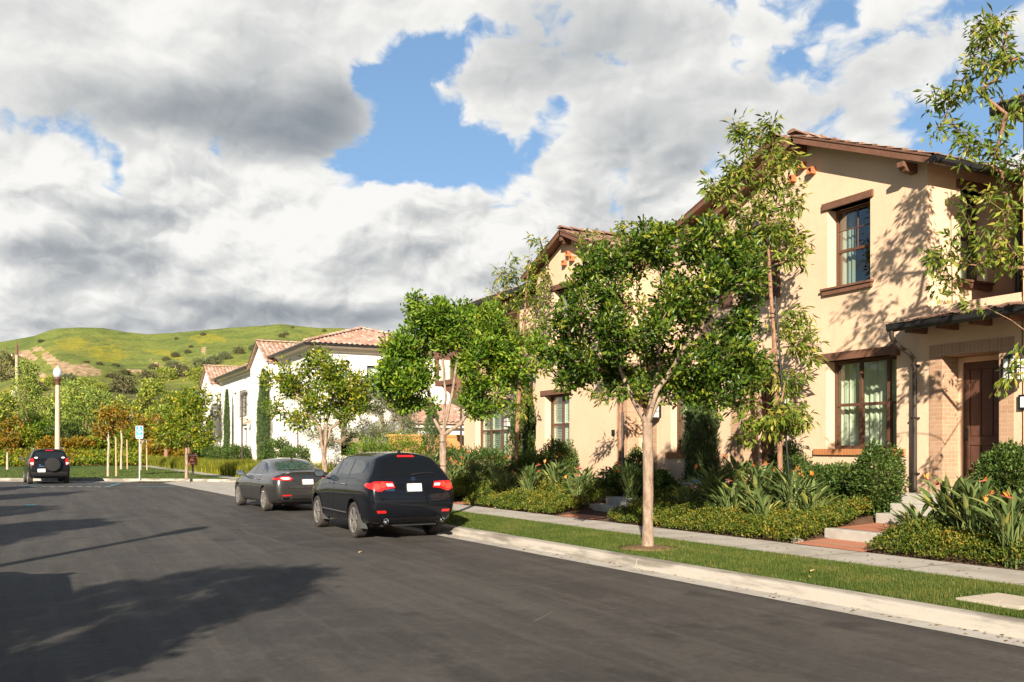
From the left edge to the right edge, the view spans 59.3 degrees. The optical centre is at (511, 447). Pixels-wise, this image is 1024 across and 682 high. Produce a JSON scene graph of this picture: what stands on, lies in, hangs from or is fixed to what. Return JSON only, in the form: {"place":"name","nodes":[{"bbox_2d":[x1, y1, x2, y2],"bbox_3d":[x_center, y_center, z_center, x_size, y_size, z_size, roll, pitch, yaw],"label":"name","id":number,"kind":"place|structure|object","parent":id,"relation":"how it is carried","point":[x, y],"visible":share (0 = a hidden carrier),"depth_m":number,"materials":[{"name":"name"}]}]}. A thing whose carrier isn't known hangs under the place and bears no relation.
{"place":"outdoors","nodes":[
{"label":"outdoors","id":0,"kind":"place"},
{"bbox_2d":[0,448,148,466],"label":"garden bank","id":1,"kind":"structure","parent":0,"point":[80,464],"depth_m":80.94,"materials":[{"name":"green plant"}]},
{"bbox_2d":[0,389,19,434],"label":"garden tree","id":2,"kind":"object","parent":1,"relation":"on","point":[6,408],"visible":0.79,"depth_m":90.06,"materials":[{"name":"green plant"}]},
{"bbox_2d":[4,357,54,445],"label":"garden tree","id":3,"kind":"object","parent":1,"relation":"on","point":[28,409],"visible":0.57,"depth_m":95.61,"materials":[{"name":"green plant"}]},
{"bbox_2d":[11,423,47,448],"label":"shrub","id":4,"kind":"object","parent":1,"relation":"on","point":[26,430],"visible":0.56,"depth_m":89.35,"materials":[{"name":"green plant"}]},
{"bbox_2d":[31,435,76,449],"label":"shrub","id":5,"kind":"object","parent":1,"relation":"on","point":[48,442],"visible":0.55,"depth_m":86.16,"materials":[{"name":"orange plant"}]},
{"bbox_2d":[40,417,87,438],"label":"shrub","id":6,"kind":"object","parent":1,"relation":"on","point":[70,432],"visible":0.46,"depth_m":91.45,"materials":[{"name":"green plant"}]},
{"bbox_2d":[63,435,98,452],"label":"shrub","id":7,"kind":"object","parent":1,"relation":"on","point":[81,441],"visible":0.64,"depth_m":87.37,"materials":[{"name":"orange plant"}]},
{"bbox_2d":[52,377,112,437],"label":"garden tree","id":8,"kind":"object","parent":1,"relation":"on","point":[84,413],"visible":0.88,"depth_m":93.28,"materials":[{"name":"green plant"}]},
{"bbox_2d":[0,446,179,466],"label":"bank planting","id":9,"kind":"object","parent":1,"relation":"on","point":[133,458],"visible":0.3,"depth_m":81.03,"materials":[{"name":"green plant"}]},
{"bbox_2d":[125,376,177,424],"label":"garden tree","id":10,"kind":"object","parent":1,"relation":"on","point":[150,389],"visible":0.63,"depth_m":107.10,"materials":[{"name":"green plant"}]},
{"bbox_2d":[0,465,227,478],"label":"court lawn","id":11,"kind":"structure","parent":0,"point":[73,468],"depth_m":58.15,"materials":[{"name":"green plant"}]},
{"bbox_2d":[0,414,24,469],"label":"garden tree","id":12,"kind":"object","parent":11,"relation":"on","point":[7,441],"visible":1,"depth_m":65.93,"materials":[{"name":"orange plant"}]},
{"bbox_2d":[53,365,61,448],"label":"lamp post","id":13,"kind":"object","parent":11,"relation":"on","point":[57,373],"visible":0.81,"depth_m":51.92,"materials":[{"name":"metal"}]},
{"bbox_2d":[90,403,127,475],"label":"garden tree","id":14,"kind":"object","parent":11,"relation":"on","point":[109,416],"visible":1,"depth_m":50.54,"materials":[{"name":"orange plant"}]},
{"bbox_2d":[111,400,138,468],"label":"garden tree","id":15,"kind":"object","parent":11,"relation":"on","point":[126,425],"visible":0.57,"depth_m":67.00,"materials":[{"name":"orange plant"}]},
{"bbox_2d":[129,412,165,469],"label":"garden tree","id":16,"kind":"object","parent":11,"relation":"on","point":[156,417],"visible":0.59,"depth_m":63.92,"materials":[{"name":"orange plant"}]},
{"bbox_2d":[164,481,234,495],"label":"driveway","id":17,"kind":"structure","parent":0,"point":[226,488],"depth_m":40.58,"materials":[{"name":"concrete"}]},
{"bbox_2d":[150,385,221,479],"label":"street tree","id":18,"kind":"object","parent":17,"relation":"on","point":[199,440],"visible":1,"depth_m":45.94,"materials":[{"name":"green plant"}]},
{"bbox_2d":[301,379,372,454],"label":"olive tree","id":19,"kind":"object","parent":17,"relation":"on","point":[337,440],"visible":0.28,"depth_m":46.40,"materials":[{"name":"green plant"}]},
{"bbox_2d":[337,430,392,459],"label":"shrub","id":20,"kind":"object","parent":17,"relation":"on","point":[370,446],"visible":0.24,"depth_m":37.00,"materials":[{"name":"green plant"}]},
{"bbox_2d":[348,393,389,449],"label":"olive tree","id":21,"kind":"object","parent":17,"relation":"on","point":[375,411],"visible":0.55,"depth_m":47.72,"materials":[{"name":"green plant"}]},
{"bbox_2d":[386,434,463,468],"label":"garden wall","id":22,"kind":"structure","parent":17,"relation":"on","point":[454,440],"depth_m":41.25,"materials":[{"name":"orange paint"}]},
{"bbox_2d":[0,324,463,442],"bbox_3d":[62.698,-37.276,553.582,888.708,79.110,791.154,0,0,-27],"label":"hills","id":23,"kind":"structure","parent":0,"point":[68,350],"depth_m":485.51,"materials":[{"name":"green plant"}]},
{"bbox_2d":[0,346,25,381],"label":"hill shrub","id":24,"kind":"object","parent":23,"relation":"on","point":[9,359],"visible":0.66,"depth_m":410.53,"materials":[{"name":"green plant"}]},
{"bbox_2d":[108,373,140,394],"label":"hill shrub","id":25,"kind":"object","parent":23,"relation":"on","point":[118,384],"visible":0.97,"depth_m":347.58,"materials":[{"name":"green plant"}]},
{"bbox_2d":[368,385,421,442],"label":"olive tree","id":26,"kind":"object","parent":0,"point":[405,421],"visible":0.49,"depth_m":46.81,"materials":[{"name":"green plant"}]},
{"bbox_2d":[0,482,1023,681],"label":"road","id":27,"kind":"structure","parent":0,"point":[193,585],"depth_m":9.52,"materials":[{"name":"grey asphalt"}]},
{"bbox_2d":[19,448,69,483],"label":"parked car","id":28,"kind":"object","parent":27,"relation":"on","point":[46,463],"visible":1,"depth_m":43.13,"materials":[{"name":"black paint"}]},
{"bbox_2d":[235,458,328,510],"bbox_3d":[-6.810,1.032,26.583,2.250,1.475,4.927,0,0,-31],"label":"parked car","id":29,"kind":"object","parent":27,"relation":"on","point":[268,484],"visible":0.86,"depth_m":24.89,"materials":[{"name":"grey paint"}]},
{"bbox_2d":[311,450,452,537],"bbox_3d":[-2.914,0.910,19.140,2.194,1.720,4.670,0,0,-27],"label":"parked car","id":30,"kind":"object","parent":27,"relation":"on","point":[360,493],"visible":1,"depth_m":17.36,"materials":[{"name":"black paint"}]},
{"bbox_2d":[301,504,1023,646],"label":"gutter","id":31,"kind":"object","parent":27,"relation":"on","point":[943,628],"visible":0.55,"depth_m":10.63,"materials":[{"name":"concrete"}]},
{"bbox_2d":[409,524,1023,638],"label":"kerb","id":32,"kind":"structure","parent":27,"relation":"on","point":[977,620],"depth_m":10.72,"materials":[{"name":"concrete"}]},
{"bbox_2d":[0,0,1023,341],"label":"sky","id":33,"kind":"structure","parent":0,"point":[167,166],"materials":[{"name":"white"}]},
{"bbox_2d":[138,478,1020,646],"bbox_3d":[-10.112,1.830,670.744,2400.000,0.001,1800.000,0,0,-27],"label":"ground","id":34,"kind":"structure","parent":0,"point":[549,556],"depth_m":13.75,"materials":[{"name":"grey concrete"}]},
{"bbox_2d":[0,478,236,481],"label":"court kerb","id":35,"kind":"structure","parent":34,"relation":"on","point":[119,479],"depth_m":47.03,"materials":[{"name":"concrete"}]},
{"bbox_2d":[444,509,1023,618],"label":"lawn strip","id":36,"kind":"object","parent":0,"point":[818,583],"visible":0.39,"depth_m":12.13,"materials":[{"name":"green plant"}]},
{"bbox_2d":[256,342,381,471],"bbox_3d":[-5.920,-0.796,27.601,3.871,4.900,1.994,0,0,-7],"label":"street tree","id":37,"kind":"object","parent":36,"relation":"on","point":[349,390],"visible":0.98,"depth_m":27.49,"materials":[{"name":"green plant"}]},
{"bbox_2d":[369,287,557,472],"bbox_3d":[-1.062,-1.005,20.715,4.411,5.314,1.932,0,0,0],"label":"street tree","id":38,"kind":"object","parent":36,"relation":"on","point":[439,322],"visible":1,"depth_m":20.43,"materials":[{"name":"green plant"}]},
{"bbox_2d":[619,545,677,550],"bbox_3d":[2.171,1.587,14.365,1.000,0.035,0.975,0,0,-27],"label":"bare earth ring","id":39,"kind":"object","parent":36,"relation":"on","point":[646,548],"visible":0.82,"depth_m":14.19,"materials":[{"name":"brown soil"}]},
{"bbox_2d":[542,207,777,545],"bbox_3d":[2.351,-1.082,14.370,3.595,5.473,2.843,0,0,-27],"label":"street tree","id":40,"kind":"object","parent":39,"relation":"on","point":[725,257],"visible":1,"depth_m":14.09,"materials":[{"name":"green plant"}]},
{"bbox_2d":[956,593,1023,609],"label":"slab","id":41,"kind":"object","parent":36,"relation":"on","point":[1006,600],"visible":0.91,"depth_m":9.39,"materials":[{"name":"concrete"}]},
{"bbox_2d":[453,504,1023,585],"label":"pavement","id":42,"kind":"structure","parent":0,"point":[993,574],"depth_m":14.18,"materials":[{"name":"concrete"}]},
{"bbox_2d":[453,479,1023,570],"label":"planting bed","id":43,"kind":"object","parent":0,"point":[585,509],"visible":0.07,"depth_m":15.94,"materials":[{"name":"soil"}]},
{"bbox_2d":[377,428,430,454],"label":"shrub","id":44,"kind":"object","parent":43,"relation":"on","point":[407,444],"visible":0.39,"depth_m":34.76,"materials":[{"name":"green plant"}]},
{"bbox_2d":[419,403,441,457],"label":"juniper","id":45,"kind":"object","parent":43,"relation":"on","point":[429,422],"visible":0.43,"depth_m":34.97,"materials":[{"name":"green plant"}]},
{"bbox_2d":[429,441,469,471],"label":"shrub","id":46,"kind":"object","parent":43,"relation":"on","point":[450,451],"visible":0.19,"depth_m":32.73,"materials":[{"name":"green plant"}]},
{"bbox_2d":[460,443,510,473],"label":"shrub","id":47,"kind":"object","parent":43,"relation":"on","point":[493,456],"visible":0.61,"depth_m":30.91,"materials":[{"name":"green plant"}]},
{"bbox_2d":[490,470,521,498],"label":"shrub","id":48,"kind":"object","parent":43,"relation":"on","point":[500,483],"visible":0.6,"depth_m":25.09,"materials":[{"name":"green"}]},
{"bbox_2d":[504,382,535,465],"bbox_3d":[0.335,-0.643,29.720,1.170,3.726,1.213,0,0,34],"label":"juniper","id":49,"kind":"object","parent":43,"relation":"on","point":[524,433],"visible":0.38,"depth_m":29.51,"materials":[{"name":"green plant"}]},
{"bbox_2d":[452,483,591,513],"bbox_3d":[-0.597,1.331,24.865,1.127,0.631,8.248,0,0,-31],"label":"ground cover","id":50,"kind":"object","parent":43,"relation":"on","point":[551,502],"visible":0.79,"depth_m":23.05,"materials":[{"name":"green plant"}]},
{"bbox_2d":[482,231,565,470],"bbox_3d":[0.230,-2.664,27.405,2.440,7.909,1.708,0,0,-27],"label":"slim tree","id":51,"kind":"object","parent":43,"relation":"on","point":[516,304],"visible":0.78,"depth_m":27.35,"materials":[{"name":"green plant"}]},
{"bbox_2d":[513,463,540,490],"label":"bird of paradise","id":52,"kind":"object","parent":43,"relation":"on","point":[529,478],"visible":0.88,"depth_m":24.00,"materials":[{"name":"green"}]},
{"bbox_2d":[503,449,555,476],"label":"shrub","id":53,"kind":"object","parent":43,"relation":"on","point":[528,459],"visible":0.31,"depth_m":27.33,"materials":[{"name":"green plant"}]},
{"bbox_2d":[532,436,580,478],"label":"shrub","id":54,"kind":"object","parent":43,"relation":"on","point":[565,451],"visible":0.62,"depth_m":25.90,"materials":[{"name":"green plant"}]},
{"bbox_2d":[539,459,581,492],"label":"bird of paradise","id":55,"kind":"object","parent":43,"relation":"on","point":[555,475],"visible":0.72,"depth_m":24.06,"materials":[{"name":"green plant"}]},
{"bbox_2d":[434,225,712,484],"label":"town house","id":56,"kind":"structure","parent":43,"relation":"on","point":[585,425],"depth_m":26.88,"materials":[{"name":"beige paint"}]},
{"bbox_2d":[480,405,507,453],"bbox_3d":[-0.180,-0.620,33.143,0.906,1.780,2.700,0,0,-27],"label":"window","id":57,"kind":"structure","parent":56,"relation":"in","point":[492,434],"depth_m":33.31,"materials":[{"name":"brown"}]},
{"bbox_2d":[551,394,568,452],"bbox_3d":[1.968,-0.720,28.027,0.906,1.820,1.500,0,0,-27],"label":"window","id":58,"kind":"structure","parent":56,"relation":"in","point":[559,405],"depth_m":28.19,"materials":[{"name":"brown"}]},
{"bbox_2d":[677,399,688,452],"bbox_3d":[4.739,-0.710,22.644,0.906,1.680,0.730,0,0,-27],"label":"window","id":59,"kind":"structure","parent":56,"relation":"in","point":[680,422],"depth_m":22.74,"materials":[{"name":"brown"}]},
{"bbox_2d":[556,471,597,507],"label":"bird of paradise","id":60,"kind":"object","parent":43,"relation":"on","point":[577,486],"visible":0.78,"depth_m":22.07,"materials":[{"name":"green"}]},
{"bbox_2d":[572,218,654,494],"bbox_3d":[2.481,-2.192,22.401,1.984,6.999,1.236,0,0,-9],"label":"slim tree","id":61,"kind":"object","parent":43,"relation":"on","point":[620,229],"visible":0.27,"depth_m":22.33,"materials":[{"name":"green plant"}]},
{"bbox_2d":[588,457,654,495],"bbox_3d":[2.923,0.742,22.446,1.799,1.128,1.725,0,0,-27],"label":"shrub","id":62,"kind":"object","parent":43,"relation":"on","point":[611,474],"visible":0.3,"depth_m":22.28,"materials":[{"name":"green plant"}]},
{"bbox_2d":[614,460,642,497],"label":"bird of paradise","id":63,"kind":"object","parent":43,"relation":"on","point":[627,478],"visible":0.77,"depth_m":21.19,"materials":[{"name":"green"}]},
{"bbox_2d":[589,490,670,513],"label":"entrance steps","id":64,"kind":"structure","parent":43,"relation":"on","point":[613,501],"depth_m":21.41,"materials":[{"name":"concrete"}]},
{"bbox_2d":[633,467,680,500],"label":"shrub","id":65,"kind":"object","parent":43,"relation":"on","point":[665,480],"visible":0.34,"depth_m":21.12,"materials":[{"name":"green plant"}]},
{"bbox_2d":[666,484,706,508],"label":"bird of paradise","id":66,"kind":"object","parent":43,"relation":"on","point":[692,495],"visible":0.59,"depth_m":18.45,"materials":[{"name":"green"}]},
{"bbox_2d":[677,365,722,485],"bbox_3d":[4.388,-0.435,20.890,1.094,3.110,1.057,0,0,-27],"label":"juniper","id":67,"kind":"object","parent":43,"relation":"on","point":[701,435],"visible":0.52,"depth_m":20.65,"materials":[{"name":"green plant"}]},
{"bbox_2d":[688,464,749,507],"bbox_3d":[4.172,0.878,18.270,1.096,1.138,1.230,0,0,-14],"label":"bird of paradise","id":68,"kind":"object","parent":43,"relation":"on","point":[705,473],"visible":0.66,"depth_m":18.15,"materials":[{"name":"green plant"}]},
{"bbox_2d":[607,496,841,541],"bbox_3d":[3.841,1.339,17.399,1.109,0.568,5.361,0,0,-31],"label":"ground cover","id":69,"kind":"object","parent":43,"relation":"on","point":[720,517],"visible":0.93,"depth_m":16.64,"materials":[{"name":"green plant"}]},
{"bbox_2d":[699,474,752,509],"bbox_3d":[4.236,1.005,17.535,1.258,0.956,1.146,0,0,-9],"label":"bird of paradise","id":70,"kind":"object","parent":43,"relation":"on","point":[732,500],"visible":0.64,"depth_m":17.57,"materials":[{"name":"green"}]},
{"bbox_2d":[707,454,759,504],"bbox_3d":[4.581,0.735,18.239,1.153,1.239,1.020,0,0,33],"label":"bird of paradise","id":71,"kind":"object","parent":43,"relation":"on","point":[736,466],"visible":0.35,"depth_m":18.17,"materials":[{"name":"green"}]},
{"bbox_2d":[452,472,1021,528],"bbox_3d":[3.128,1.064,21.046,1.676,0.701,27.760,0,0,-31],"label":"ground cover","id":72,"kind":"object","parent":43,"relation":"on","point":[597,491],"visible":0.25,"depth_m":21.86,"materials":[{"name":"green plant"}]},
{"bbox_2d":[729,461,783,511],"bbox_3d":[4.647,0.847,17.016,1.020,1.239,1.153,0,0,-5],"label":"bird of paradise","id":73,"kind":"object","parent":43,"relation":"on","point":[758,480],"visible":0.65,"depth_m":16.93,"materials":[{"name":"green plant"}]},
{"bbox_2d":[731,489,791,517],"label":"bird of paradise","id":74,"kind":"object","parent":43,"relation":"on","point":[767,501],"visible":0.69,"depth_m":16.55,"materials":[{"name":"green plant"}]},
{"bbox_2d":[696,108,830,484],"bbox_3d":[4.860,-2.650,17.381,2.595,7.963,1.624,0,0,0],"label":"slim tree","id":75,"kind":"object","parent":43,"relation":"on","point":[797,419],"visible":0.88,"depth_m":17.40,"materials":[{"name":"green plant"}]},
{"bbox_2d":[770,296,789,479],"bbox_3d":[5.185,-0.803,17.299,0.448,4.203,0.044,0,0,0],"label":"tree pole","id":76,"kind":"object","parent":43,"relation":"on","point":[780,366],"visible":0.8,"depth_m":17.28,"materials":[{"name":"brown wood"}]},
{"bbox_2d":[764,440,812,490],"bbox_3d":[5.609,0.500,18.401,0.987,1.330,0.958,0,0,-27],"label":"shrub","id":77,"kind":"object","parent":43,"relation":"on","point":[795,459],"visible":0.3,"depth_m":18.29,"materials":[{"name":"green plant"}]},
{"bbox_2d":[760,464,824,510],"bbox_3d":[5.102,0.873,16.390,1.230,1.138,1.096,0,0,0],"label":"bird of paradise","id":78,"kind":"object","parent":43,"relation":"on","point":[795,482],"visible":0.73,"depth_m":16.44,"materials":[{"name":"green plant"}]},
{"bbox_2d":[786,479,843,511],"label":"bird of paradise","id":79,"kind":"object","parent":43,"relation":"on","point":[818,492],"visible":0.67,"depth_m":16.24,"materials":[{"name":"green plant"}]},
{"bbox_2d":[772,496,871,527],"bbox_3d":[5.524,1.122,16.224,1.050,0.552,1.582,0,0,-27],"label":"ground cover","id":80,"kind":"object","parent":43,"relation":"on","point":[843,510],"visible":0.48,"depth_m":15.80,"materials":[{"name":"green plant"}]},
{"bbox_2d":[626,128,1023,496],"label":"town house","id":81,"kind":"structure","parent":43,"relation":"on","point":[909,368],"depth_m":17.02,"materials":[{"name":"beige paint"}]},
{"bbox_2d":[758,376,774,470],"bbox_3d":[5.852,-0.390,20.072,0.119,2.400,0.980,0,0,-27],"label":"window","id":82,"kind":"structure","parent":81,"relation":"in","point":[762,446],"depth_m":20.35,"materials":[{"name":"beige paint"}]},
{"bbox_2d":[836,202,869,285],"bbox_3d":[7.218,-3.990,17.976,0.906,1.580,1.060,0,0,-27],"label":"window","id":83,"kind":"structure","parent":81,"relation":"in","point":[853,223],"depth_m":18.23,"materials":[{"name":"brown"}]},
{"bbox_2d":[835,356,896,448],"bbox_3d":[7.411,-0.850,17.603,0.906,1.760,1.980,0,0,-27],"label":"window","id":84,"kind":"structure","parent":81,"relation":"in","point":[865,389],"depth_m":17.69,"materials":[{"name":"brown"}]},
{"bbox_2d":[960,194,976,279],"bbox_3d":[8.262,-3.915,17.252,0.760,1.670,0.906,0,0,-27],"label":"window","id":85,"kind":"structure","parent":81,"relation":"in","point":[969,269],"depth_m":17.13,"materials":[{"name":"brown"}]},
{"bbox_2d":[958,354,998,484],"bbox_3d":[8.206,-0.390,15.537,0.119,2.400,1.060,0,0,-27],"label":"door","id":86,"kind":"structure","parent":81,"relation":"in","point":[978,414],"depth_m":15.73,"materials":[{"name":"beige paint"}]},
{"bbox_2d":[790,460,861,501],"bbox_3d":[6.104,0.723,17.365,1.373,0.974,1.946,0,0,-27],"label":"shrub","id":87,"kind":"object","parent":43,"relation":"on","point":[832,473],"visible":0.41,"depth_m":17.00,"materials":[{"name":"green plant"}]},
{"bbox_2d":[844,437,910,516],"bbox_3d":[6.557,0.529,16.072,1.095,1.423,1.079,0,0,-27],"label":"shrub","id":88,"kind":"object","parent":43,"relation":"on","point":[884,460],"visible":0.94,"depth_m":15.87,"materials":[{"name":"green plant"}]},
{"bbox_2d":[824,493,962,544],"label":"entrance steps","id":89,"kind":"structure","parent":43,"relation":"on","point":[850,534],"depth_m":15.22,"materials":[{"name":"concrete"}]},
{"bbox_2d":[888,497,946,544],"bbox_3d":[6.350,1.136,13.711,1.093,0.762,0.803,0,0,15],"label":"bird of paradise","id":90,"kind":"object","parent":43,"relation":"on","point":[912,512],"visible":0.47,"depth_m":13.72,"materials":[{"name":"green plant"}]},
{"bbox_2d":[865,514,1023,566],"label":"ground cover","id":91,"kind":"object","parent":43,"relation":"on","point":[990,538],"visible":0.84,"depth_m":12.94,"materials":[{"name":"green plant"}]},
{"bbox_2d":[910,472,995,546],"bbox_3d":[6.662,0.920,13.497,1.096,1.138,1.230,0,0,-27],"label":"bird of paradise","id":92,"kind":"object","parent":43,"relation":"on","point":[940,498],"visible":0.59,"depth_m":13.44,"materials":[{"name":"green"}]},
{"bbox_2d":[912,2,1023,397],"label":"slim tree","id":93,"kind":"object","parent":43,"relation":"on","point":[994,28],"visible":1,"depth_m":12.58,"materials":[{"name":"green plant"}]},
{"bbox_2d":[933,475,1005,555],"bbox_3d":[6.546,0.969,12.831,0.969,1.177,1.095,0,0,15],"label":"bird of paradise","id":94,"kind":"object","parent":43,"relation":"on","point":[970,519],"visible":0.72,"depth_m":12.75,"materials":[{"name":"green plant"}]},
{"bbox_2d":[967,438,1023,512],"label":"shrub","id":95,"kind":"object","parent":43,"relation":"on","point":[1006,459],"visible":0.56,"depth_m":13.34,"materials":[{"name":"green plant"}]},
{"bbox_2d":[967,488,1023,568],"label":"bird of paradise","id":96,"kind":"object","parent":43,"relation":"on","point":[1009,528],"visible":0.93,"depth_m":12.03,"materials":[{"name":"green plant"}]},
{"bbox_2d":[989,93,1023,444],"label":"town house","id":97,"kind":"structure","parent":43,"relation":"on","point":[992,111],"depth_m":14.30,"materials":[{"name":"beige paint"}]},
{"bbox_2d":[797,523,900,551],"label":"brick path","id":98,"kind":"structure","parent":0,"point":[846,544],"depth_m":14.77,"materials":[{"name":"orange brick"}]},
{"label":"meadow bed","id":99,"kind":"structure","parent":0,"visible":0},
{"bbox_2d":[164,382,215,452],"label":"garden tree","id":100,"kind":"object","parent":99,"relation":"on","point":[203,397],"visible":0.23,"depth_m":71.97,"materials":[{"name":"green plant"}]},
{"bbox_2d":[223,389,230,457],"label":"cypress","id":101,"kind":"object","parent":99,"relation":"on","point":[226,428],"visible":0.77,"depth_m":69.14,"materials":[{"name":"green plant"}]},
{"bbox_2d":[218,443,251,460],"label":"shrub","id":102,"kind":"object","parent":99,"relation":"on","point":[234,449],"visible":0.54,"depth_m":60.42,"materials":[{"name":"green plant"}]},
{"bbox_2d":[145,455,337,476],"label":"meadow grass","id":103,"kind":"structure","parent":99,"relation":"on","point":[217,466],"depth_m":55.75,"materials":[{"name":"green plant"}]},
{"bbox_2d":[255,368,271,461],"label":"cypress","id":104,"kind":"object","parent":99,"relation":"on","point":[263,423],"visible":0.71,"depth_m":55.50,"materials":[{"name":"green plant"}]},
{"bbox_2d":[259,436,291,460],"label":"shrub","id":105,"kind":"object","parent":99,"relation":"on","point":[274,444],"visible":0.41,"depth_m":52.23,"materials":[{"name":"green plant"}]},
{"bbox_2d":[269,443,311,461],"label":"shrub","id":106,"kind":"object","parent":99,"relation":"on","point":[297,454],"visible":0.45,"depth_m":49.57,"materials":[{"name":"green plant"}]},
{"bbox_2d":[193,326,452,468],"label":"white house","id":107,"kind":"structure","parent":99,"relation":"on","point":[357,347],"depth_m":55.51,"materials":[{"name":"paint"}]},
{"bbox_2d":[388,403,463,434],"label":"white house","id":108,"kind":"structure","parent":99,"relation":"on","point":[454,417],"depth_m":48.20,"materials":[{"name":"paint"}]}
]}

